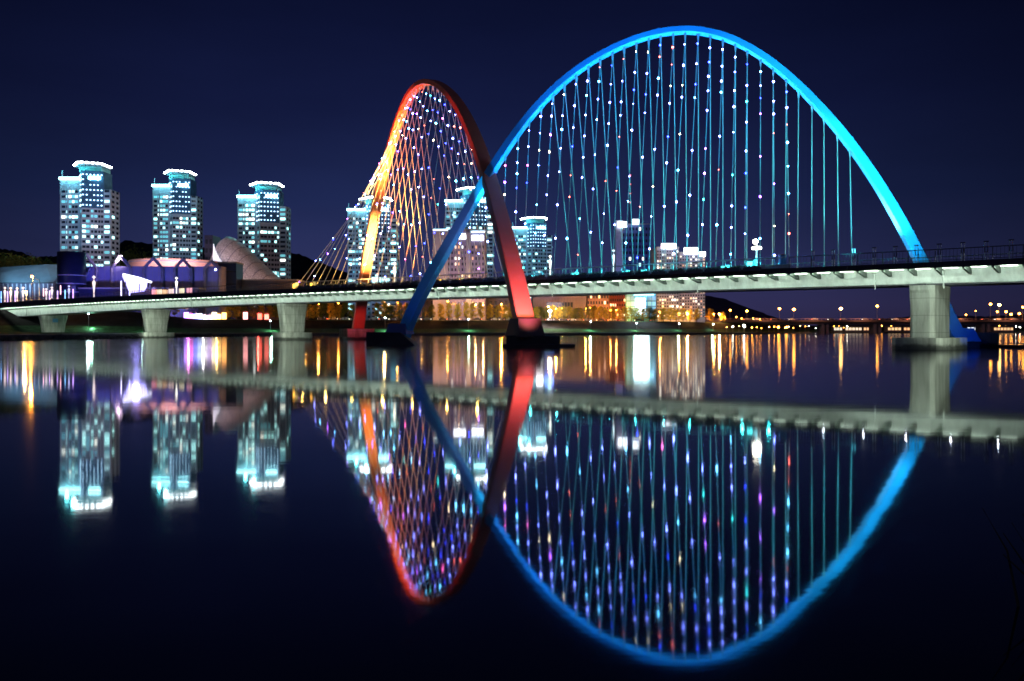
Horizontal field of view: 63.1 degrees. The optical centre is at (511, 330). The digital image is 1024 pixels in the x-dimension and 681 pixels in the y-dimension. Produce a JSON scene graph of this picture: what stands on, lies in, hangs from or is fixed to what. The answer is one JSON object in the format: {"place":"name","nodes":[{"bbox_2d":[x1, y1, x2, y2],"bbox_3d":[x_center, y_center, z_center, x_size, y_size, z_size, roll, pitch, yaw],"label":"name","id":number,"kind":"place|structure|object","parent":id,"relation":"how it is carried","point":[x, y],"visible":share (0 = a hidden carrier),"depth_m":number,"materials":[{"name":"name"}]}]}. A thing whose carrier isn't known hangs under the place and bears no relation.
{"place":"outdoors","nodes":[
{"label":"outdoors","id":0,"kind":"place"},
{"bbox_2d":[0,249,56,263],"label":"hills","id":1,"kind":"structure","parent":0,"point":[17,253],"depth_m":892.29,"materials":[{"name":"plant"}]},
{"bbox_2d":[120,240,400,319],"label":"hills","id":2,"kind":"structure","parent":0,"point":[301,265],"depth_m":1447.02,"materials":[{"name":"plant"}]},
{"bbox_2d":[0,333,1023,680],"bbox_3d":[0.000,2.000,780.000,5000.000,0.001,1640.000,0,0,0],"label":"water","id":3,"kind":"structure","parent":0,"point":[686,507],"depth_m":9.32,"materials":[{"name":"black liquid"}]},
{"bbox_2d":[980,343,1023,347],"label":"floating barrier","id":4,"kind":"object","parent":3,"relation":"on","point":[1003,346],"visible":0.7,"depth_m":98.69,"materials":[{"name":"black"}]},
{"bbox_2d":[982,508,1023,606],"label":"shrub","id":5,"kind":"object","parent":3,"relation":"on","point":[1013,580],"visible":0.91,"depth_m":6.06,"materials":[{"name":"black plant"}]},
{"bbox_2d":[0,309,1023,340],"bbox_3d":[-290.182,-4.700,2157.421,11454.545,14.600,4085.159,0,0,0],"label":"ground","id":6,"kind":"structure","parent":0,"point":[106,324],"depth_m":368.29,"materials":[{"name":"stone"}]},
{"bbox_2d":[0,252,32,266],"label":"tree","id":7,"kind":"object","parent":6,"relation":"on","point":[16,261],"visible":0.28,"depth_m":463.05,"materials":[{"name":"green plant"}]},
{"bbox_2d":[0,253,38,266],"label":"tree","id":8,"kind":"object","parent":6,"relation":"on","point":[5,263],"visible":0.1,"depth_m":464.27,"materials":[{"name":"green plant"}]},
{"bbox_2d":[0,264,56,302],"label":"exhibition hall","id":9,"kind":"structure","parent":6,"relation":"on","point":[15,277],"depth_m":402.00,"materials":[{"name":"blue glass"}]},
{"bbox_2d":[15,255,44,265],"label":"tree","id":10,"kind":"object","parent":6,"relation":"on","point":[27,260],"visible":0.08,"depth_m":464.15,"materials":[{"name":"green plant"}]},
{"bbox_2d":[56,251,86,298],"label":"drum tower","id":11,"kind":"structure","parent":6,"relation":"on","point":[71,269],"depth_m":372.86,"materials":[{"name":"blue"}]},
{"bbox_2d":[59,161,119,265],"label":"apartment tower","id":12,"kind":"structure","parent":6,"relation":"on","point":[89,211],"depth_m":449.00,"materials":[{"name":"white concrete"}]},
{"bbox_2d":[62,190,118,265],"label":"window","id":13,"kind":"structure","parent":12,"relation":"in","point":[63,191],"depth_m":448.83,"materials":[{"name":"teal glass"}]},
{"bbox_2d":[0,333,250,340],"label":"rocks","id":14,"kind":"object","parent":6,"relation":"on","point":[32,337],"visible":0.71,"depth_m":190.76,"materials":[{"name":"stone"}]},
{"bbox_2d":[120,251,152,265],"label":"tree","id":15,"kind":"object","parent":6,"relation":"on","point":[144,252],"visible":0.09,"depth_m":612.79,"materials":[{"name":"green plant"}]},
{"bbox_2d":[78,287,205,318],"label":"pavilion","id":16,"kind":"structure","parent":6,"relation":"on","point":[110,291],"depth_m":372.00,"materials":[{"name":"purple glass"}]},
{"bbox_2d":[86,253,225,318],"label":"exhibition hall","id":17,"kind":"structure","parent":6,"relation":"on","point":[205,276],"depth_m":385.00,"materials":[{"name":"paint"}]},
{"bbox_2d":[127,258,218,265],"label":"drum hall","id":18,"kind":"structure","parent":6,"relation":"on","point":[163,262],"depth_m":412.62,"materials":[{"name":"paint"}]},
{"bbox_2d":[152,169,202,259],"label":"apartment tower","id":19,"kind":"structure","parent":6,"relation":"on","point":[177,217],"depth_m":519.00,"materials":[{"name":"white concrete"}]},
{"bbox_2d":[154,196,201,259],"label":"window","id":20,"kind":"structure","parent":19,"relation":"in","point":[192,205],"depth_m":518.88,"materials":[{"name":"teal glass"}]},
{"bbox_2d":[204,235,220,259],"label":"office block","id":21,"kind":"structure","parent":6,"relation":"on","point":[210,241],"depth_m":450.00,"materials":[{"name":"grey glass"}]},
{"bbox_2d":[225,307,233,318],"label":"tree","id":22,"kind":"object","parent":6,"relation":"on","point":[229,313],"visible":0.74,"depth_m":374.26,"materials":[{"name":"brown plant"}]},
{"bbox_2d":[217,262,243,318],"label":"kiosk building","id":23,"kind":"structure","parent":6,"relation":"on","point":[234,273],"depth_m":392.00,"materials":[{"name":"black glass"}]},
{"bbox_2d":[231,306,240,318],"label":"tree","id":24,"kind":"object","parent":6,"relation":"on","point":[237,310],"visible":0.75,"depth_m":376.09,"materials":[{"name":"brown plant"}]},
{"bbox_2d":[210,236,280,278],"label":"shell roof hall","id":25,"kind":"structure","parent":6,"relation":"on","point":[228,249],"depth_m":439.67,"materials":[{"name":"grey metal"}]},
{"bbox_2d":[248,306,257,317],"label":"tree","id":26,"kind":"object","parent":6,"relation":"on","point":[252,308],"visible":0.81,"depth_m":380.87,"materials":[{"name":"brown plant"}]},
{"bbox_2d":[237,182,290,278],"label":"apartment tower","id":27,"kind":"structure","parent":6,"relation":"on","point":[264,224],"depth_m":498.88,"materials":[{"name":"white concrete"}]},
{"bbox_2d":[239,204,289,278],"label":"window","id":28,"kind":"structure","parent":27,"relation":"in","point":[240,205],"depth_m":498.63,"materials":[{"name":"teal glass"}]},
{"bbox_2d":[242,279,304,319],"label":"pavilion","id":29,"kind":"structure","parent":6,"relation":"on","point":[263,282],"depth_m":400.00,"materials":[{"name":"black glass"}]},
{"bbox_2d":[272,305,278,319],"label":"tree","id":30,"kind":"object","parent":6,"relation":"on","point":[275,311],"visible":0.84,"depth_m":386.64,"materials":[{"name":"green plant"}]},
{"bbox_2d":[306,304,313,319],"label":"tree","id":31,"kind":"object","parent":6,"relation":"on","point":[308,315],"visible":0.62,"depth_m":387.61,"materials":[{"name":"brown plant"}]},
{"bbox_2d":[311,304,318,319],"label":"tree","id":32,"kind":"object","parent":6,"relation":"on","point":[315,312],"visible":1,"depth_m":389.52,"materials":[{"name":"brown plant"}]},
{"bbox_2d":[318,303,328,319],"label":"tree","id":33,"kind":"object","parent":6,"relation":"on","point":[322,305],"visible":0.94,"depth_m":390.88,"materials":[{"name":"green plant"}]},
{"bbox_2d":[327,303,336,319],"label":"tree","id":34,"kind":"object","parent":6,"relation":"on","point":[331,306],"visible":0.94,"depth_m":396.17,"materials":[{"name":"orange plant"}]},
{"bbox_2d":[334,303,341,319],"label":"tree","id":35,"kind":"object","parent":6,"relation":"on","point":[338,307],"visible":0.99,"depth_m":398.24,"materials":[{"name":"brown plant"}]},
{"bbox_2d":[340,303,349,319],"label":"tree","id":36,"kind":"object","parent":6,"relation":"on","point":[343,312],"visible":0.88,"depth_m":396.15,"materials":[{"name":"green plant"}]},
{"bbox_2d":[348,304,354,319],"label":"tree","id":37,"kind":"object","parent":6,"relation":"on","point":[351,307],"visible":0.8,"depth_m":396.68,"materials":[{"name":"green plant"}]},
{"bbox_2d":[347,196,398,319],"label":"apartment tower","id":38,"kind":"structure","parent":6,"relation":"on","point":[385,258],"depth_m":559.00,"materials":[{"name":"white"}]},
{"bbox_2d":[349,218,398,317],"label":"window","id":39,"kind":"structure","parent":38,"relation":"in","point":[373,271],"depth_m":558.58,"materials":[{"name":"teal glass"}]},
{"bbox_2d":[372,302,381,319],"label":"tree","id":40,"kind":"object","parent":6,"relation":"on","point":[377,306],"visible":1,"depth_m":399.89,"materials":[{"name":"green plant"}]},
{"bbox_2d":[380,301,388,319],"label":"tree","id":41,"kind":"object","parent":6,"relation":"on","point":[384,306],"visible":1,"depth_m":402.22,"materials":[{"name":"green plant"}]},
{"bbox_2d":[385,305,396,319],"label":"tree","id":42,"kind":"object","parent":6,"relation":"on","point":[390,308],"visible":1,"depth_m":403.12,"materials":[{"name":"green plant"}]},
{"bbox_2d":[395,301,403,319],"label":"tree","id":43,"kind":"object","parent":6,"relation":"on","point":[399,306],"visible":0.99,"depth_m":402.86,"materials":[{"name":"brown plant"}]},
{"bbox_2d":[427,304,435,319],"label":"tree","id":44,"kind":"object","parent":6,"relation":"on","point":[430,308],"visible":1,"depth_m":407.02,"materials":[{"name":"brown plant"}]},
{"bbox_2d":[437,303,444,319],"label":"tree","id":45,"kind":"object","parent":6,"relation":"on","point":[440,307],"visible":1,"depth_m":407.23,"materials":[{"name":"orange plant"}]},
{"bbox_2d":[445,301,452,319],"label":"tree","id":46,"kind":"object","parent":6,"relation":"on","point":[448,306],"visible":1,"depth_m":406.72,"materials":[{"name":"yellow plant"}]},
{"bbox_2d":[454,303,461,318],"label":"tree","id":47,"kind":"object","parent":6,"relation":"on","point":[457,309],"visible":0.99,"depth_m":407.78,"materials":[{"name":"orange plant"}]},
{"bbox_2d":[433,229,486,319],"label":"apartment building","id":48,"kind":"structure","parent":6,"relation":"on","point":[452,261],"depth_m":430.00,"materials":[{"name":"beige glass"}]},
{"bbox_2d":[448,246,483,276],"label":"window","id":49,"kind":"structure","parent":48,"relation":"in","point":[465,246],"depth_m":429.85,"materials":[{"name":"beige glass"}]},
{"bbox_2d":[424,298,508,319],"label":"exhibition hall","id":50,"kind":"structure","parent":6,"relation":"on","point":[489,302],"depth_m":455.00,"materials":[{"name":"brown glass"}]},
{"bbox_2d":[463,301,470,319],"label":"tree","id":51,"kind":"object","parent":6,"relation":"on","point":[465,306],"visible":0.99,"depth_m":409.42,"materials":[{"name":"yellow plant"}]},
{"bbox_2d":[445,187,493,276],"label":"apartment tower","id":52,"kind":"structure","parent":6,"relation":"on","point":[452,211],"depth_m":589.00,"materials":[{"name":"white concrete"}]},
{"bbox_2d":[446,208,491,275],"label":"window","id":53,"kind":"structure","parent":52,"relation":"in","point":[446,208],"depth_m":588.83,"materials":[{"name":"teal glass"}]},
{"bbox_2d":[468,302,477,319],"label":"tree","id":54,"kind":"object","parent":6,"relation":"on","point":[471,308],"visible":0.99,"depth_m":409.56,"materials":[{"name":"yellow plant"}]},
{"bbox_2d":[477,302,484,319],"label":"tree","id":55,"kind":"object","parent":6,"relation":"on","point":[481,307],"visible":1,"depth_m":409.51,"materials":[{"name":"yellow plant"}]},
{"bbox_2d":[486,304,493,319],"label":"tree","id":56,"kind":"object","parent":6,"relation":"on","point":[489,309],"visible":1,"depth_m":412.03,"materials":[{"name":"brown plant"}]},
{"bbox_2d":[493,304,502,319],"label":"tree","id":57,"kind":"object","parent":6,"relation":"on","point":[497,310],"visible":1,"depth_m":411.50,"materials":[{"name":"brown plant"}]},
{"bbox_2d":[502,305,509,319],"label":"tree","id":58,"kind":"object","parent":6,"relation":"on","point":[505,311],"visible":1,"depth_m":413.76,"materials":[{"name":"orange plant"}]},
{"bbox_2d":[0,26,1023,349],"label":"arch bridge","id":59,"kind":"structure","parent":6,"relation":"on","point":[934,320],"depth_m":111.76,"materials":[{"name":"paint"}]},
{"bbox_2d":[122,273,151,295],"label":"wing illumination","id":60,"kind":"object","parent":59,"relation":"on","point":[137,283],"visible":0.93,"depth_m":234.86,"materials":[{"name":"white"}]},
{"bbox_2d":[560,273,573,278],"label":"planter","id":61,"kind":"object","parent":59,"relation":"on","point":[567,276],"visible":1,"depth_m":117.82,"materials":[{"name":"black plant"}]},
{"bbox_2d":[574,272,587,277],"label":"planter","id":62,"kind":"object","parent":59,"relation":"on","point":[584,275],"visible":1,"depth_m":115.86,"materials":[{"name":"black plant"}]},
{"bbox_2d":[589,271,602,277],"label":"planter","id":63,"kind":"object","parent":59,"relation":"on","point":[595,274],"visible":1,"depth_m":114.17,"materials":[{"name":"black plant"}]},
{"bbox_2d":[604,271,617,276],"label":"planter","id":64,"kind":"object","parent":59,"relation":"on","point":[610,274],"visible":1,"depth_m":112.40,"materials":[{"name":"black plant"}]},
{"bbox_2d":[619,268,633,275],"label":"planter","id":65,"kind":"object","parent":59,"relation":"on","point":[628,273],"visible":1,"depth_m":110.42,"materials":[{"name":"black plant"}]},
{"bbox_2d":[635,269,649,275],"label":"planter","id":66,"kind":"object","parent":59,"relation":"on","point":[640,272],"visible":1,"depth_m":108.71,"materials":[{"name":"black plant"}]},
{"bbox_2d":[651,268,666,274],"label":"planter","id":67,"kind":"object","parent":59,"relation":"on","point":[659,272],"visible":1,"depth_m":106.91,"materials":[{"name":"black plant"}]},
{"bbox_2d":[668,267,684,273],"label":"planter","id":68,"kind":"object","parent":59,"relation":"on","point":[678,271],"visible":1,"depth_m":104.97,"materials":[{"name":"black plant"}]},
{"bbox_2d":[686,266,702,273],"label":"planter","id":69,"kind":"object","parent":59,"relation":"on","point":[694,270],"visible":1,"depth_m":103.16,"materials":[{"name":"black plant"}]},
{"bbox_2d":[704,266,721,272],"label":"planter","id":70,"kind":"object","parent":59,"relation":"on","point":[711,269],"visible":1,"depth_m":101.55,"materials":[{"name":"black plant"}]},
{"bbox_2d":[723,263,740,271],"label":"planter","id":71,"kind":"object","parent":59,"relation":"on","point":[733,269],"visible":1,"depth_m":99.64,"materials":[{"name":"black plant"}]},
{"bbox_2d":[743,263,760,270],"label":"planter","id":72,"kind":"object","parent":59,"relation":"on","point":[752,268],"visible":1,"depth_m":97.76,"materials":[{"name":"black plant"}]},
{"bbox_2d":[751,239,761,265],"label":"bridge lamp","id":73,"kind":"object","parent":59,"relation":"on","point":[755,241],"visible":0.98,"depth_m":103.19,"materials":[{"name":"white paint"}]},
{"bbox_2d":[512,217,551,318],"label":"apartment tower","id":74,"kind":"structure","parent":6,"relation":"on","point":[538,243],"depth_m":638.68,"materials":[{"name":"teal"}]},
{"bbox_2d":[519,235,550,275],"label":"window","id":75,"kind":"structure","parent":74,"relation":"in","point":[519,235],"depth_m":638.85,"materials":[{"name":"teal glass"}]},
{"bbox_2d":[548,305,555,320],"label":"tree","id":76,"kind":"object","parent":6,"relation":"on","point":[552,312],"visible":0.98,"depth_m":420.89,"materials":[{"name":"yellow plant"}]},
{"bbox_2d":[531,296,585,320],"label":"exhibition hall","id":77,"kind":"structure","parent":6,"relation":"on","point":[573,302],"depth_m":450.00,"materials":[{"name":"brown glass"}]},
{"bbox_2d":[547,302,572,306],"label":"window","id":78,"kind":"structure","parent":77,"relation":"in","point":[547,302],"depth_m":449.93,"materials":[{"name":"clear glass"}]},
{"bbox_2d":[559,306,568,320],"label":"tree","id":79,"kind":"object","parent":6,"relation":"on","point":[564,316],"visible":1,"depth_m":423.82,"materials":[{"name":"yellow plant"}]},
{"bbox_2d":[571,308,580,320],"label":"tree","id":80,"kind":"object","parent":6,"relation":"on","point":[575,310],"visible":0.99,"depth_m":429.85,"materials":[{"name":"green plant"}]},
{"bbox_2d":[584,305,592,320],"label":"tree","id":81,"kind":"object","parent":6,"relation":"on","point":[587,308],"visible":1,"depth_m":431.13,"materials":[{"name":"orange plant"}]},
{"bbox_2d":[590,305,597,320],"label":"tree","id":82,"kind":"object","parent":6,"relation":"on","point":[593,308],"visible":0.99,"depth_m":433.46,"materials":[{"name":"orange plant"}]},
{"bbox_2d":[586,295,608,320],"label":"office block","id":83,"kind":"structure","parent":6,"relation":"on","point":[600,300],"depth_m":452.00,"materials":[{"name":"brown glass"}]},
{"bbox_2d":[595,306,604,320],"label":"tree","id":84,"kind":"object","parent":6,"relation":"on","point":[599,309],"visible":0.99,"depth_m":436.69,"materials":[{"name":"orange plant"}]},
{"bbox_2d":[609,305,616,320],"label":"tree","id":85,"kind":"object","parent":6,"relation":"on","point":[611,312],"visible":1,"depth_m":440.37,"materials":[{"name":"orange plant"}]},
{"bbox_2d":[609,295,624,320],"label":"brick building","id":86,"kind":"structure","parent":6,"relation":"on","point":[616,301],"depth_m":460.00,"materials":[{"name":"red brick"}]},
{"bbox_2d":[621,307,628,320],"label":"tree","id":87,"kind":"object","parent":6,"relation":"on","point":[625,309],"visible":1,"depth_m":441.80,"materials":[{"name":"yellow plant"}]},
{"bbox_2d":[626,306,635,320],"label":"tree","id":88,"kind":"object","parent":6,"relation":"on","point":[630,309],"visible":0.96,"depth_m":446.30,"materials":[{"name":"green plant"}]},
{"bbox_2d":[615,219,651,270],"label":"office tower","id":89,"kind":"structure","parent":6,"relation":"on","point":[631,256],"depth_m":620.00,"materials":[{"name":"grey glass"}]},
{"bbox_2d":[623,227,650,253],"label":"window","id":90,"kind":"structure","parent":89,"relation":"in","point":[623,227],"depth_m":619.96,"materials":[{"name":"blue glass"}]},
{"bbox_2d":[632,306,641,320],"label":"tree","id":91,"kind":"object","parent":6,"relation":"on","point":[636,309],"visible":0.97,"depth_m":447.69,"materials":[{"name":"green plant"}]},
{"bbox_2d":[625,294,655,320],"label":"glass building","id":92,"kind":"structure","parent":6,"relation":"on","point":[644,301],"depth_m":454.88,"materials":[{"name":"white glass"}]},
{"bbox_2d":[509,296,798,324],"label":"hills","id":93,"kind":"structure","parent":6,"relation":"on","point":[720,305],"depth_m":1534.20,"materials":[{"name":"black plant"}]},
{"bbox_2d":[650,308,658,320],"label":"tree","id":94,"kind":"object","parent":6,"relation":"on","point":[654,317],"visible":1,"depth_m":451.88,"materials":[{"name":"green plant"}]},
{"bbox_2d":[659,308,667,320],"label":"tree","id":95,"kind":"object","parent":6,"relation":"on","point":[662,312],"visible":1,"depth_m":453.78,"materials":[{"name":"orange plant"}]},
{"bbox_2d":[650,243,678,320],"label":"apartment block","id":96,"kind":"structure","parent":6,"relation":"on","point":[667,301],"depth_m":480.00,"materials":[{"name":"brown concrete"}]},
{"bbox_2d":[657,251,677,296],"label":"window","id":97,"kind":"structure","parent":96,"relation":"in","point":[657,251],"depth_m":479.88,"materials":[{"name":"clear glass"}]},
{"bbox_2d":[666,307,675,320],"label":"tree","id":98,"kind":"object","parent":6,"relation":"on","point":[669,311],"visible":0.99,"depth_m":455.96,"materials":[{"name":"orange plant"}]},
{"bbox_2d":[679,248,705,322],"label":"apartment block","id":99,"kind":"structure","parent":6,"relation":"on","point":[691,301],"depth_m":480.00,"materials":[{"name":"brown concrete"}]},
{"bbox_2d":[680,256,704,307],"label":"window","id":100,"kind":"structure","parent":99,"relation":"in","point":[683,256],"depth_m":479.88,"materials":[{"name":"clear glass"}]},
{"bbox_2d":[706,308,713,321],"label":"tree","id":101,"kind":"object","parent":6,"relation":"on","point":[710,312],"visible":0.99,"depth_m":491.59,"materials":[{"name":"orange plant"}]},
{"bbox_2d":[830,326,841,331],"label":"riverside shop","id":102,"kind":"structure","parent":6,"relation":"on","point":[836,328],"depth_m":640.00,"materials":[{"name":"metal"}]},
{"bbox_2d":[842,326,861,331],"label":"riverside shop","id":103,"kind":"structure","parent":6,"relation":"on","point":[852,328],"depth_m":640.00,"materials":[{"name":"metal"}]},
{"bbox_2d":[705,319,1023,332],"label":"road bridge","id":104,"kind":"structure","parent":6,"relation":"on","point":[875,326],"depth_m":601.50,"materials":[{"name":"concrete"}]},
{"bbox_2d":[883,326,900,331],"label":"riverside shop","id":105,"kind":"structure","parent":6,"relation":"on","point":[892,328],"depth_m":640.00,"materials":[{"name":"metal"}]},
{"bbox_2d":[990,326,1014,331],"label":"riverside shop","id":106,"kind":"structure","parent":6,"relation":"on","point":[1001,328],"depth_m":650.00,"materials":[{"name":"metal"}]},
{"bbox_2d":[0,0,1023,325],"label":"sky","id":107,"kind":"structure","parent":0,"point":[305,97],"materials":[{"name":"blue"}]},
{"bbox_2d":[779,254,786,264],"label":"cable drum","id":108,"kind":"object","parent":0,"point":[782,261],"visible":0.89,"depth_m":96.38,"materials":[{"name":"metal"}]},
{"bbox_2d":[829,314,1023,325],"bbox_3d":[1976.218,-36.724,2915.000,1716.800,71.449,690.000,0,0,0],"label":"hills","id":109,"kind":"structure","parent":0,"point":[1008,317],"depth_m":2806.68,"materials":[{"name":"black"}]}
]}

